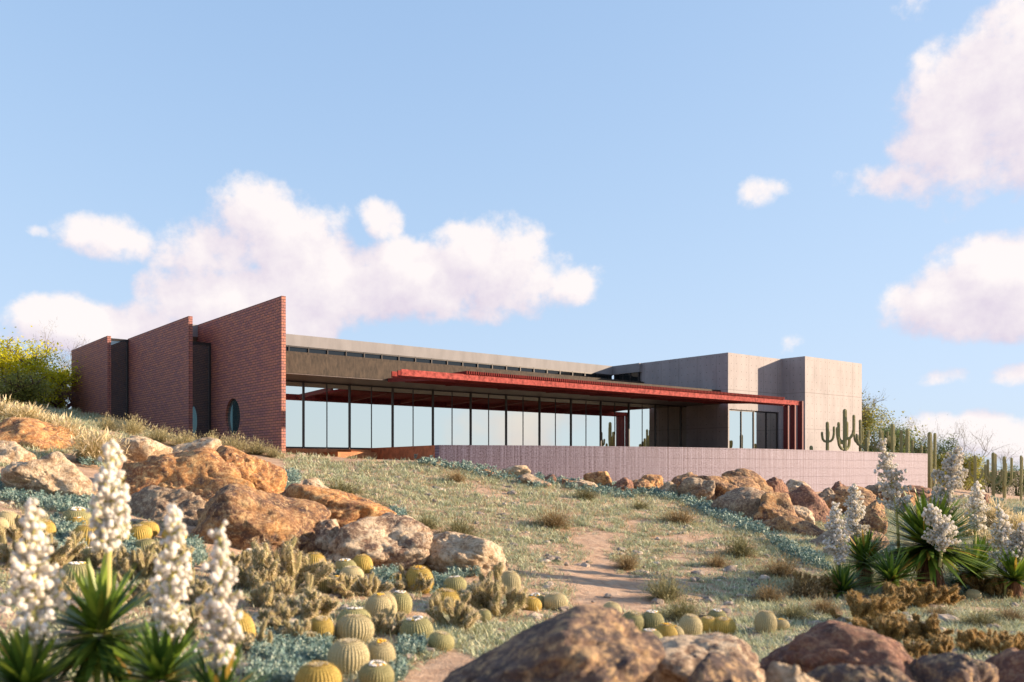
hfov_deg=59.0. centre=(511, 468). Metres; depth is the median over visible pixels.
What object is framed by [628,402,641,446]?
window
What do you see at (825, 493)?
boulder
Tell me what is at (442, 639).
barrel cactus
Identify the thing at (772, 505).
boulder
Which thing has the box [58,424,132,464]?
feather grass
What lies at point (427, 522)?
dry bush
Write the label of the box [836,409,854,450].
columnar cactus
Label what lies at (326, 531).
boulder
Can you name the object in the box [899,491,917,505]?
boulder
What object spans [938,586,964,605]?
cholla
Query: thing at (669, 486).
boulder
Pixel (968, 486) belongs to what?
yellow shrub
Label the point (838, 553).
yucca
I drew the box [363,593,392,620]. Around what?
barrel cactus
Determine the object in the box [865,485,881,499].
boulder
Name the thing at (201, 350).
window
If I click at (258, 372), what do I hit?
house
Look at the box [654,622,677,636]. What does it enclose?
barrel cactus
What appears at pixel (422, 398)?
window
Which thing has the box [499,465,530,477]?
boulder
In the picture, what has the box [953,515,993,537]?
feather grass
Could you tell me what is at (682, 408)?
window
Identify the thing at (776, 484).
boulder
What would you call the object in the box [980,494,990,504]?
boulder
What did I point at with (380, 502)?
dry bush
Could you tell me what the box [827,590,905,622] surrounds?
cholla
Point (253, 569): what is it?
cholla
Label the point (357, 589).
barrel cactus
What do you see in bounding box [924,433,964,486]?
green shrub
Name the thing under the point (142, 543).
barrel cactus
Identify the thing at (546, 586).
rubble
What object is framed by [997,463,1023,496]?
green shrub
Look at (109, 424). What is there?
dry bush
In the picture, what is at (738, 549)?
dry bush
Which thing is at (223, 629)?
yucca
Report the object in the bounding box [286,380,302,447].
window
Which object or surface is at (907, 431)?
columnar cactus
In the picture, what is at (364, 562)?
barrel cactus
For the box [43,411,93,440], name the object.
feather grass
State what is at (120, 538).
barrel cactus
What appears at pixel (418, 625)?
barrel cactus
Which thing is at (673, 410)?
window
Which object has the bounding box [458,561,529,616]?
cholla
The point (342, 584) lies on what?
cholla
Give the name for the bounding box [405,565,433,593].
barrel cactus
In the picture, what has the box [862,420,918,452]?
green shrub
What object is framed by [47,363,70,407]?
leafy shrub
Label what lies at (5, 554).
cholla
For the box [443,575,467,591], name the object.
barrel cactus
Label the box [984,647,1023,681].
boulder
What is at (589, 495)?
dry bush
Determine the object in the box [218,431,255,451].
dry bush
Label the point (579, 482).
boulder
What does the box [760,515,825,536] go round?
boulder
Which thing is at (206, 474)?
boulder
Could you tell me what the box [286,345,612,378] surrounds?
clerestory window
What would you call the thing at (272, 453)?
dry bush
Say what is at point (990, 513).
feather grass
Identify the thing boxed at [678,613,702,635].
barrel cactus
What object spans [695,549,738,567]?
dry bush
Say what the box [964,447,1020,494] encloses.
bare shrub
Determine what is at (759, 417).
window
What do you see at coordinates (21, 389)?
dark shrub
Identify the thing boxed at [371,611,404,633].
cholla
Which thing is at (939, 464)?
yellow shrub
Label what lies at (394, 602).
barrel cactus
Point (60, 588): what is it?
cholla
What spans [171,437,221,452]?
boulder
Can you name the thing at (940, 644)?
cholla
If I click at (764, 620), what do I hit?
barrel cactus
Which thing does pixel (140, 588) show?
cholla
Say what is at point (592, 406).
window
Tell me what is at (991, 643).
cholla
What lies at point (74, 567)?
barrel cactus
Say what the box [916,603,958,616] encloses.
dry bush
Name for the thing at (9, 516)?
barrel cactus
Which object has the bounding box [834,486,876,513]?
boulder
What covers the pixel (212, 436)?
dry bush
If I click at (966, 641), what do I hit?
cholla
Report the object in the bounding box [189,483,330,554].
boulder
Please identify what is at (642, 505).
dry bush
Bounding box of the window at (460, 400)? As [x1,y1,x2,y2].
[452,391,469,444]
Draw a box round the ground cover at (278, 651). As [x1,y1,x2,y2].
[0,447,1023,681]
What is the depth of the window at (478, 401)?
46.03 m
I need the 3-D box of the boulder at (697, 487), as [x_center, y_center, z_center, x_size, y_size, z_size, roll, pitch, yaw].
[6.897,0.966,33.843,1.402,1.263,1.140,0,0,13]
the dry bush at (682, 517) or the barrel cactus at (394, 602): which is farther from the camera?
the dry bush at (682, 517)
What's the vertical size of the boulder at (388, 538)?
1.529 m
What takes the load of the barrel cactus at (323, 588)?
on the ground at (598, 579)
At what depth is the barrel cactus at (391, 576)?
14.99 m
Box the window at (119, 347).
[111,338,128,420]
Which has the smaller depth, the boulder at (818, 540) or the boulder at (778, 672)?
the boulder at (778, 672)
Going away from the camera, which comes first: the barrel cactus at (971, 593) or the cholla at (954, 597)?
the cholla at (954, 597)
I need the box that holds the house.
[71,296,861,459]
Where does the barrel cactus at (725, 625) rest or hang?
on the ground at (598, 579)
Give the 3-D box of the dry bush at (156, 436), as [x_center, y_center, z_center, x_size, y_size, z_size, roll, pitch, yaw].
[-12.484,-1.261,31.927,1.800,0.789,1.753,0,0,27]
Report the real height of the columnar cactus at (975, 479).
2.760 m
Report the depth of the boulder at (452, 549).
16.50 m
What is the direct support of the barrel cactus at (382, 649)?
on the ground at (598, 579)
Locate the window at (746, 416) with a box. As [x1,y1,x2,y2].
[741,410,753,448]
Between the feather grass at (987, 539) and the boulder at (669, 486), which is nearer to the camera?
the feather grass at (987, 539)
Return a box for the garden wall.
[360,445,927,491]
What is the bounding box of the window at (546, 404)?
[539,397,554,445]
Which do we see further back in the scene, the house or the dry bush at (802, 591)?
the house
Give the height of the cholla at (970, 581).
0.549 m
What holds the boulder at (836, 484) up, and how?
on the ground at (598, 579)
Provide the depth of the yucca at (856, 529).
18.52 m
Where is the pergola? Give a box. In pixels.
[388,369,802,449]
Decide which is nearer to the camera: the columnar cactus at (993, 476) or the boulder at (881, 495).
the boulder at (881, 495)
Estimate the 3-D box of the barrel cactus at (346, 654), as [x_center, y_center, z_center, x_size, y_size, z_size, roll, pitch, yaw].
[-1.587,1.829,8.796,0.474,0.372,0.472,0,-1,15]
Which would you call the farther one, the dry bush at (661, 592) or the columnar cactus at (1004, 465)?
the columnar cactus at (1004, 465)
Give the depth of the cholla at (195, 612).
9.47 m
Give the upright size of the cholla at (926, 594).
0.662 m
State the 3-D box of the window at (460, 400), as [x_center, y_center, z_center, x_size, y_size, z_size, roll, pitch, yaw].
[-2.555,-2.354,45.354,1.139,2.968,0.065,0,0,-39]
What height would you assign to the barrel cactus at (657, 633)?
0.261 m
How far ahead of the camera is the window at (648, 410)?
53.93 m
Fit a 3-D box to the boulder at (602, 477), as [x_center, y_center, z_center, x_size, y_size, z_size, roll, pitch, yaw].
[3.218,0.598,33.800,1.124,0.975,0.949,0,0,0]
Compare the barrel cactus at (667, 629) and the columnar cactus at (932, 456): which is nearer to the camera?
the barrel cactus at (667, 629)
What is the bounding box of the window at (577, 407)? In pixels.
[570,399,585,445]
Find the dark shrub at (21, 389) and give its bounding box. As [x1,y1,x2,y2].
[0,364,64,406]
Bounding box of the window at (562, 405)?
[555,398,570,445]
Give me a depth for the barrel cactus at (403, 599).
12.40 m
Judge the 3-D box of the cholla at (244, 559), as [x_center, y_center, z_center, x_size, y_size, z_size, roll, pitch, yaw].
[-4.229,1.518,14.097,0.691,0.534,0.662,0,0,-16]
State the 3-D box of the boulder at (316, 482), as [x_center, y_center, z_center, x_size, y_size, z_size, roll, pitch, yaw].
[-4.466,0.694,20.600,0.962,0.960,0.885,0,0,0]
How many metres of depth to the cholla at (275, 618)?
10.11 m
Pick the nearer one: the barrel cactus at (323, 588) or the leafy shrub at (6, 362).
the barrel cactus at (323, 588)
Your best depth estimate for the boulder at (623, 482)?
33.07 m
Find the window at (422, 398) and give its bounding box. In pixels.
[413,388,431,445]
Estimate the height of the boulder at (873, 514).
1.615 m
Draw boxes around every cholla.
[0,523,48,567]
[4,512,47,541]
[28,575,77,601]
[36,530,86,565]
[76,546,118,567]
[112,542,160,581]
[115,571,153,605]
[148,603,205,638]
[152,541,195,571]
[174,567,216,606]
[226,549,252,573]
[226,618,273,651]
[231,535,334,593]
[231,545,287,591]
[243,574,296,608]
[254,601,298,632]
[274,618,317,638]
[278,571,341,619]
[326,573,358,597]
[348,571,393,596]
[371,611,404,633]
[394,563,434,592]
[425,590,481,630]
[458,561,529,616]
[791,569,826,594]
[814,573,840,597]
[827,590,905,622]
[851,613,906,641]
[862,610,916,641]
[880,581,916,611]
[890,579,960,608]
[903,637,930,658]
[904,612,954,641]
[916,632,954,654]
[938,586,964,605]
[954,627,986,652]
[956,571,987,592]
[975,573,1013,598]
[975,628,1023,654]
[997,630,1023,643]
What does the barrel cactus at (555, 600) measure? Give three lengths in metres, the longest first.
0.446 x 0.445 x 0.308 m
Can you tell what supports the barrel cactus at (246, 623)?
on the ground at (598, 579)
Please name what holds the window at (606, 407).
in the house
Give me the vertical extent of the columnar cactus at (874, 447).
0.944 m
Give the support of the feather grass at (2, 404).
on the ground at (598, 579)
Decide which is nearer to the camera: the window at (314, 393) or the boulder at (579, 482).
the boulder at (579, 482)
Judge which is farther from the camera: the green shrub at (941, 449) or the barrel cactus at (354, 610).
the green shrub at (941, 449)
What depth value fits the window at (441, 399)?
44.60 m
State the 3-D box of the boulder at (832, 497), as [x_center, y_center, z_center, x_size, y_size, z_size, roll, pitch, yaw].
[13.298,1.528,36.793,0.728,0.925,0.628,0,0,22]
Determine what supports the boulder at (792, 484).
on the ground at (598, 579)
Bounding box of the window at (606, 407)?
[600,401,614,445]
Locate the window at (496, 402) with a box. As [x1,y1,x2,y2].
[488,393,505,444]
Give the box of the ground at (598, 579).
[0,407,1023,681]
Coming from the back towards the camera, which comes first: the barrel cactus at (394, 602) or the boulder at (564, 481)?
the boulder at (564, 481)
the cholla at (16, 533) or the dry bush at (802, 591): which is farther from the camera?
the dry bush at (802, 591)
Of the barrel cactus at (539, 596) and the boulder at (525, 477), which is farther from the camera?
the boulder at (525, 477)
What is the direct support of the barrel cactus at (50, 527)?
on the ground at (598, 579)
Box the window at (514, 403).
[506,394,522,444]
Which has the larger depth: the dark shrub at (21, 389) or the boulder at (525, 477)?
the dark shrub at (21, 389)
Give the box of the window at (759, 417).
[753,411,765,448]
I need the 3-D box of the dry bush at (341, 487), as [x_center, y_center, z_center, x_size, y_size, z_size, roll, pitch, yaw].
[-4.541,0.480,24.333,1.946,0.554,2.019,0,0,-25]
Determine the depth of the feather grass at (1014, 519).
28.81 m
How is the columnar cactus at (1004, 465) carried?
on the ground at (598, 579)
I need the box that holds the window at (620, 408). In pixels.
[614,402,627,445]
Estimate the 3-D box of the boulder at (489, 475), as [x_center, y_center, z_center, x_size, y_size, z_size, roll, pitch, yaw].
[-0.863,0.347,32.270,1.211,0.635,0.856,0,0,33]
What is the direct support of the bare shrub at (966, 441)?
on the ground at (598, 579)
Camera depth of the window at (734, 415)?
54.28 m
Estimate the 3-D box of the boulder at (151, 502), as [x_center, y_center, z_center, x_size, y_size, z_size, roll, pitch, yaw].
[-6.699,1.135,17.800,1.950,1.610,1.588,0,0,0]
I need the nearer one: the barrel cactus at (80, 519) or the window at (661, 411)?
the barrel cactus at (80, 519)
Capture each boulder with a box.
[0,417,75,449]
[0,440,36,463]
[0,451,97,497]
[115,435,172,462]
[116,447,255,501]
[121,459,140,470]
[126,485,205,526]
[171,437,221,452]
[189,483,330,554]
[216,445,287,493]
[280,483,396,526]
[302,478,327,487]
[313,519,339,555]
[324,512,433,570]
[422,531,507,575]
[442,604,665,681]
[479,469,497,478]
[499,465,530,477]
[514,473,551,487]
[545,474,556,483]
[562,479,573,485]
[571,479,597,489]
[583,471,611,488]
[613,477,633,491]
[631,478,650,491]
[641,474,662,488]
[645,632,765,681]
[658,481,676,492]
[671,472,697,488]
[677,477,715,502]
[688,652,758,681]
[696,475,760,499]
[710,487,764,518]
[721,468,773,492]
[752,491,797,521]
[759,620,917,681]
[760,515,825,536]
[765,661,818,681]
[766,477,787,492]
[786,479,810,491]
[789,484,830,522]
[793,505,814,524]
[806,663,914,681]
[808,528,850,545]
[818,487,834,508]
[830,494,843,513]
[831,481,845,492]
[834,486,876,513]
[847,531,888,554]
[858,499,887,534]
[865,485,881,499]
[880,486,909,500]
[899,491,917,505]
[907,485,931,497]
[909,652,998,681]
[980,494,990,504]
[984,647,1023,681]
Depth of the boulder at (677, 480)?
35.98 m
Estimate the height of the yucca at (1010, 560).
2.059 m
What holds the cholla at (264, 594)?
on the ground at (598, 579)
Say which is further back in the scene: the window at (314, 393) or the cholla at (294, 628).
the window at (314, 393)
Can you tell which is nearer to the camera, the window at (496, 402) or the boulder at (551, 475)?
the boulder at (551, 475)
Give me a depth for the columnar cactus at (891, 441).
53.93 m
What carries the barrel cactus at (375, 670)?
on the ground at (598, 579)
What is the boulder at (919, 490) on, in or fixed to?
on the ground at (598, 579)
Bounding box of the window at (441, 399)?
[432,390,451,444]
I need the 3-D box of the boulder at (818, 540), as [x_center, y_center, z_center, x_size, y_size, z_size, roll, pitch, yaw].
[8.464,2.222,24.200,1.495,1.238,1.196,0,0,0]
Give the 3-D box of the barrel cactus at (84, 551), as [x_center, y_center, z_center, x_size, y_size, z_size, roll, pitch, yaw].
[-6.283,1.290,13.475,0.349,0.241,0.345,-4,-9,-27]
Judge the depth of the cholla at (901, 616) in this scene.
12.40 m
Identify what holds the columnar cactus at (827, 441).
on the terrace
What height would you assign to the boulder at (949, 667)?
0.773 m
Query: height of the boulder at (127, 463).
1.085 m
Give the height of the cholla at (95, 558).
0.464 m
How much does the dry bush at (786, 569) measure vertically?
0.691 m
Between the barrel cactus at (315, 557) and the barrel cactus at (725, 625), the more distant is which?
the barrel cactus at (315, 557)
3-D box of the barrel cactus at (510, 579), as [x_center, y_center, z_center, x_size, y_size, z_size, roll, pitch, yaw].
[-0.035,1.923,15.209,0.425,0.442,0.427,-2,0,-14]
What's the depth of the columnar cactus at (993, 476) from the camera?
59.98 m
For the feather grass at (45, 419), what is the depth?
28.16 m
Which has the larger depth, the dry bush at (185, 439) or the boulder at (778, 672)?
the dry bush at (185, 439)
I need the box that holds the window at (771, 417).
[766,412,777,448]
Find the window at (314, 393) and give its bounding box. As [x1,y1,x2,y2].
[303,381,326,448]
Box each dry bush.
[92,412,124,430]
[112,413,150,434]
[138,424,181,441]
[159,427,200,445]
[202,428,225,443]
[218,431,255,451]
[241,436,277,454]
[261,444,284,457]
[322,477,375,494]
[369,497,389,506]
[414,509,445,529]
[429,512,487,535]
[442,466,470,481]
[527,504,581,529]
[571,483,601,499]
[606,546,646,569]
[626,499,651,509]
[629,568,694,601]
[657,590,713,623]
[658,504,708,523]
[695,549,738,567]
[715,530,767,558]
[739,580,792,602]
[748,548,810,577]
[767,569,832,598]
[771,599,822,620]
[798,590,844,615]
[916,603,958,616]
[945,605,1014,627]
[986,605,1023,620]
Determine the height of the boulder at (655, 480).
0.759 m
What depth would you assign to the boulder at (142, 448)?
25.03 m
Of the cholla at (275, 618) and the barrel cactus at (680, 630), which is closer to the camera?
the cholla at (275, 618)
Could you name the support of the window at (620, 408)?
in the house
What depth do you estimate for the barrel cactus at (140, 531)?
14.98 m
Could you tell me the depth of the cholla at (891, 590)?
15.23 m
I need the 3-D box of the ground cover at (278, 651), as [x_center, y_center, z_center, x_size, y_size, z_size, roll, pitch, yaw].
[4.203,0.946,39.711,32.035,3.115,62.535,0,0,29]
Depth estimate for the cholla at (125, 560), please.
12.80 m
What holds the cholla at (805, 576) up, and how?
on the ground at (598, 579)
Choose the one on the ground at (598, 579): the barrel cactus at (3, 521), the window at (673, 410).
the barrel cactus at (3, 521)
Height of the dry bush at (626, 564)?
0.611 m
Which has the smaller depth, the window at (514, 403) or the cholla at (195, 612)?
the cholla at (195, 612)
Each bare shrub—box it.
[25,321,85,384]
[890,415,947,458]
[919,417,1009,486]
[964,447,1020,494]
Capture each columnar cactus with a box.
[821,422,834,449]
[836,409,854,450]
[853,420,863,451]
[856,430,869,451]
[870,441,876,451]
[878,429,888,451]
[888,423,895,452]
[899,430,902,452]
[905,428,909,452]
[911,440,913,452]
[927,432,936,488]
[968,455,983,491]
[984,452,1002,496]
[1002,456,1012,497]
[1015,455,1022,500]
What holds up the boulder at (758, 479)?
on the ground at (598, 579)
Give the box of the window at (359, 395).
[349,384,370,448]
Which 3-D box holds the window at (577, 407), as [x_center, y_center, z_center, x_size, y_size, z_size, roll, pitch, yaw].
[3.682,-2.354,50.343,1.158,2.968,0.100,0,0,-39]
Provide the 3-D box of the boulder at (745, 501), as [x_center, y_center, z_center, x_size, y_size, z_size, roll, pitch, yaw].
[7.668,1.521,29.927,1.748,1.810,1.636,0,0,-42]
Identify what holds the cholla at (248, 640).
on the ground at (598, 579)
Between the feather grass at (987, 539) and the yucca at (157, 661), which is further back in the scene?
the feather grass at (987, 539)
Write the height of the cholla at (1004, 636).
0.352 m
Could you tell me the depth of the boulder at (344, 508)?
18.40 m
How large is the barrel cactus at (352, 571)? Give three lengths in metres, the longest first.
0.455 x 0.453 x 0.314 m
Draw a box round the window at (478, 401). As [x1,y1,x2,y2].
[470,392,488,444]
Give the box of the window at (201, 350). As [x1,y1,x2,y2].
[193,341,210,437]
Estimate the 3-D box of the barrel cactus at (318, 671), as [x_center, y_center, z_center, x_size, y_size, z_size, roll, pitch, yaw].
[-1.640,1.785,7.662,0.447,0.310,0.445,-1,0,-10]
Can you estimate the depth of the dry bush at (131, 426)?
32.82 m
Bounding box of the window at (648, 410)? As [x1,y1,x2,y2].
[642,403,654,446]
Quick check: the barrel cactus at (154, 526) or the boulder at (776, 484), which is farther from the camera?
the boulder at (776, 484)
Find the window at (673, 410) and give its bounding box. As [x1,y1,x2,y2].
[668,405,679,446]
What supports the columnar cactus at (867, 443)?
on the terrace
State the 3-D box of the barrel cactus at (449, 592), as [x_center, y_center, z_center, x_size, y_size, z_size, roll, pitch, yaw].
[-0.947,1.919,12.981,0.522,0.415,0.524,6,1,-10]
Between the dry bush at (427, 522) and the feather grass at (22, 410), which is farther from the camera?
the feather grass at (22, 410)
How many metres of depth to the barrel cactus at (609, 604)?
13.73 m
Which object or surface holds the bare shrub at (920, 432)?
on the ground at (598, 579)
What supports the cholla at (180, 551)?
on the ground at (598, 579)
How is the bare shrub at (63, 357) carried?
on the ground at (598, 579)
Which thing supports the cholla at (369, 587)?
on the ground at (598, 579)
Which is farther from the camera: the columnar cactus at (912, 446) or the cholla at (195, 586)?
the columnar cactus at (912, 446)
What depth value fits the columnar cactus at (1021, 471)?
59.96 m
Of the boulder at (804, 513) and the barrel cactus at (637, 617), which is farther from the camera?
the boulder at (804, 513)
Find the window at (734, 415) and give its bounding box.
[729,409,740,447]
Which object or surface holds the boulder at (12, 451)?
on the ground at (598, 579)
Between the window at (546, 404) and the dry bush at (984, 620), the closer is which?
the dry bush at (984, 620)
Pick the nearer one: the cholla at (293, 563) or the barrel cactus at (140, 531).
the cholla at (293, 563)
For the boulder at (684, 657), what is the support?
on the ground at (598, 579)
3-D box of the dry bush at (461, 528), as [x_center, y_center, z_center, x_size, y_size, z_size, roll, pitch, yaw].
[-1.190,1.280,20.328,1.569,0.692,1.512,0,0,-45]
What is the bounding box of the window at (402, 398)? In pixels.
[392,387,412,446]
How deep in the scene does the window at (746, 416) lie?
55.00 m
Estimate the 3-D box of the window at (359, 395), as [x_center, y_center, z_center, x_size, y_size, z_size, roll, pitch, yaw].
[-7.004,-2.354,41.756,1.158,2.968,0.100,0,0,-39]
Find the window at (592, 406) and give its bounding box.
[586,400,599,445]
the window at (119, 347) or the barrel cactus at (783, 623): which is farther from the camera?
the window at (119, 347)
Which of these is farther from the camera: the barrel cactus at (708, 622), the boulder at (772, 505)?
the boulder at (772, 505)
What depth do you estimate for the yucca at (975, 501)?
18.33 m
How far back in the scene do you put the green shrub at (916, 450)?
69.55 m
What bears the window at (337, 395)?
in the house
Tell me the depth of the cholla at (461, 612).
11.64 m
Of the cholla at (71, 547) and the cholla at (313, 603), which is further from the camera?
the cholla at (71, 547)
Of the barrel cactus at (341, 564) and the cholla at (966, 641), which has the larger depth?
the barrel cactus at (341, 564)
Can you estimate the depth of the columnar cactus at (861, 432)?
52.95 m
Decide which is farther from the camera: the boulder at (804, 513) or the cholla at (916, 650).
the boulder at (804, 513)
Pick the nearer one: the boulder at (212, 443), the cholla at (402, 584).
the cholla at (402, 584)
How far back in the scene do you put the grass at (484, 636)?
21.27 m
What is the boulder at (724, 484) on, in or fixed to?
on the ground at (598, 579)
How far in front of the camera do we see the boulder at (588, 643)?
5.95 m
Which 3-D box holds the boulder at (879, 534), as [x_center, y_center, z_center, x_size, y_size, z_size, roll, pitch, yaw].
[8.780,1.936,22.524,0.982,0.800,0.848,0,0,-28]
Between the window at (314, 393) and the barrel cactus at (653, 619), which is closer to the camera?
the barrel cactus at (653, 619)
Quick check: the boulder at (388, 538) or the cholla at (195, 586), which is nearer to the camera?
the cholla at (195, 586)
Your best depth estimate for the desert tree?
71.54 m
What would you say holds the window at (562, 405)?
in the house
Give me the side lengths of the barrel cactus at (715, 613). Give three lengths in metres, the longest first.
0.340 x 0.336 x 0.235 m
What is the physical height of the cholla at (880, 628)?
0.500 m
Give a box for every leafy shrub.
[0,326,85,404]
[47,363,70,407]
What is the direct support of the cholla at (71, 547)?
on the ground at (598, 579)
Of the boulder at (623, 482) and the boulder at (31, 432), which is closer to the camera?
the boulder at (31, 432)
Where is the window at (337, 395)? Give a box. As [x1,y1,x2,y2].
[326,383,348,448]
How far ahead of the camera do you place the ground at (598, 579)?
18.59 m
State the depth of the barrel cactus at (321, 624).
10.01 m
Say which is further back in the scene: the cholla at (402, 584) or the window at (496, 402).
the window at (496, 402)
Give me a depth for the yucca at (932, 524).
17.62 m
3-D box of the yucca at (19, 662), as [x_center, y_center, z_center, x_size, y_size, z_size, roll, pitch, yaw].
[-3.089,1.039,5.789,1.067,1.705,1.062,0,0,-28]
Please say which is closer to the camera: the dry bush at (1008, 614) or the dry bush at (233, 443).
the dry bush at (1008, 614)
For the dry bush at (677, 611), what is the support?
on the ground at (598, 579)
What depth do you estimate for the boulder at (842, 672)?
6.25 m
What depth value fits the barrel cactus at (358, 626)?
10.16 m
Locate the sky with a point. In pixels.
(598, 182)
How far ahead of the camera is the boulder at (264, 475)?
22.05 m
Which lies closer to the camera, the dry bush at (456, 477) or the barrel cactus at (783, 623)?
the barrel cactus at (783, 623)
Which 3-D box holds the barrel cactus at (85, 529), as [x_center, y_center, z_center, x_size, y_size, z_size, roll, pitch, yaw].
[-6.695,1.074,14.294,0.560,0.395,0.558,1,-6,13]
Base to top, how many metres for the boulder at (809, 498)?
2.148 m
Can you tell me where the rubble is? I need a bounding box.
[0,412,1023,678]
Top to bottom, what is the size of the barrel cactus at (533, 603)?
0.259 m
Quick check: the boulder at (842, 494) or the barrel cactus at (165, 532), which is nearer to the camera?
the barrel cactus at (165, 532)
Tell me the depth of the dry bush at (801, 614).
14.11 m
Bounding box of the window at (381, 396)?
[371,386,391,447]
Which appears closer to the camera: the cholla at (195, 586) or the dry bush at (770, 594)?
the cholla at (195, 586)
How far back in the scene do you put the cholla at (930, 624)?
12.01 m
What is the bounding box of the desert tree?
[862,385,926,452]
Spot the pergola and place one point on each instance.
(498, 381)
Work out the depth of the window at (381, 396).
42.48 m
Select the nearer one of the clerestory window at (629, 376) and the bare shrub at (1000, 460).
the clerestory window at (629, 376)
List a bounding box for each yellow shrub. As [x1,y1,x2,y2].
[932,450,950,487]
[957,451,989,491]
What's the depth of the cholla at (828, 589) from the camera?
17.02 m
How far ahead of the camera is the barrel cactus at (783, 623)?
13.02 m
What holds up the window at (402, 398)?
in the house
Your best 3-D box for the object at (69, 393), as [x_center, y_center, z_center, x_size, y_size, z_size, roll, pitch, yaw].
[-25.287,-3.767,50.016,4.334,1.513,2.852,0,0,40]
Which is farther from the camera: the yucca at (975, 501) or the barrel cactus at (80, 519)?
the yucca at (975, 501)
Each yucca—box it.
[0,497,101,681]
[14,438,185,681]
[93,503,236,681]
[164,519,281,681]
[818,501,876,598]
[829,483,896,587]
[856,545,933,595]
[865,438,1002,593]
[942,481,1007,583]
[973,504,1023,598]
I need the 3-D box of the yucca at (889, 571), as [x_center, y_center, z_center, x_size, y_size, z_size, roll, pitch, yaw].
[7.137,2.060,17.035,1.567,1.335,1.521,0,0,34]
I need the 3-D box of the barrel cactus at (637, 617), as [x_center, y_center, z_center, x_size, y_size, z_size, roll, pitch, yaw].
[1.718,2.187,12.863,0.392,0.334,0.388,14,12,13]
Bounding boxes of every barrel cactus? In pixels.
[0,510,16,527]
[0,518,8,527]
[41,520,56,535]
[58,561,94,585]
[62,507,91,523]
[68,517,87,524]
[72,524,95,546]
[78,547,91,554]
[113,522,129,542]
[129,523,152,539]
[134,538,155,554]
[138,521,159,536]
[161,529,187,541]
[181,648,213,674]
[233,610,256,637]
[294,660,342,681]
[305,552,325,565]
[309,614,334,638]
[316,576,331,593]
[325,637,370,675]
[333,613,374,642]
[334,558,355,572]
[336,607,371,620]
[338,565,363,578]
[353,554,372,573]
[353,580,361,592]
[357,659,395,681]
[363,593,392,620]
[366,637,396,663]
[380,591,397,619]
[387,573,401,585]
[393,590,413,613]
[398,615,433,638]
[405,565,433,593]
[428,630,455,650]
[430,587,461,614]
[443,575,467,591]
[478,609,491,622]
[501,570,521,593]
[521,596,541,610]
[528,592,544,606]
[542,592,568,610]
[603,601,621,612]
[622,610,644,630]
[641,610,664,628]
[641,628,662,638]
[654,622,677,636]
[674,625,683,634]
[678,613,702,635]
[700,615,715,632]
[708,609,727,617]
[715,616,736,634]
[754,609,777,632]
[777,618,789,629]
[965,589,982,598]
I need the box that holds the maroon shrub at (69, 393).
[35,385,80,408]
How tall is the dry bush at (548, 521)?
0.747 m
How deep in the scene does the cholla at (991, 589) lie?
17.64 m
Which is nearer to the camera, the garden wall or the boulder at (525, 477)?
the boulder at (525, 477)
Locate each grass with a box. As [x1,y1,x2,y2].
[0,394,26,416]
[0,401,51,421]
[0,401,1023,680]
[0,402,1023,681]
[28,412,72,426]
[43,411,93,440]
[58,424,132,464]
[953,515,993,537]
[960,496,1022,528]
[960,530,1010,549]
[989,511,1023,534]
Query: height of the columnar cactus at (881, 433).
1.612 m
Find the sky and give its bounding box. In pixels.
[0,0,1023,470]
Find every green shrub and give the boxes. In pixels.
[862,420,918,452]
[903,435,938,453]
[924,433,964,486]
[962,466,1014,494]
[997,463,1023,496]
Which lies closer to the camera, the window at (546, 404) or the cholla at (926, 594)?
the cholla at (926, 594)
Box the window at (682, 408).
[680,406,686,446]
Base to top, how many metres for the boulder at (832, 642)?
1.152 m
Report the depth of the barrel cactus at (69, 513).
15.53 m
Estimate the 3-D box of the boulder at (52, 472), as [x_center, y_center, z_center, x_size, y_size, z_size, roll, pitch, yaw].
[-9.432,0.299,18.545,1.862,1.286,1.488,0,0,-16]
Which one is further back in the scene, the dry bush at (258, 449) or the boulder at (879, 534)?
the dry bush at (258, 449)
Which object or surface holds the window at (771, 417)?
in the house
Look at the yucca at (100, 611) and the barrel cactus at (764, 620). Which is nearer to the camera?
the yucca at (100, 611)
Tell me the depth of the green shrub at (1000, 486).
72.17 m
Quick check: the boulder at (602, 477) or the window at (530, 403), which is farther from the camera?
the window at (530, 403)
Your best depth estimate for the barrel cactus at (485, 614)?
12.54 m
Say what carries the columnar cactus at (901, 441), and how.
on the terrace
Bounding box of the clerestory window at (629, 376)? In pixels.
[614,372,640,381]
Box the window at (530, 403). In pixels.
[523,396,538,445]
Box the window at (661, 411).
[655,404,667,446]
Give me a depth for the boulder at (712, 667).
6.13 m
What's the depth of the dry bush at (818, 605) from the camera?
14.78 m

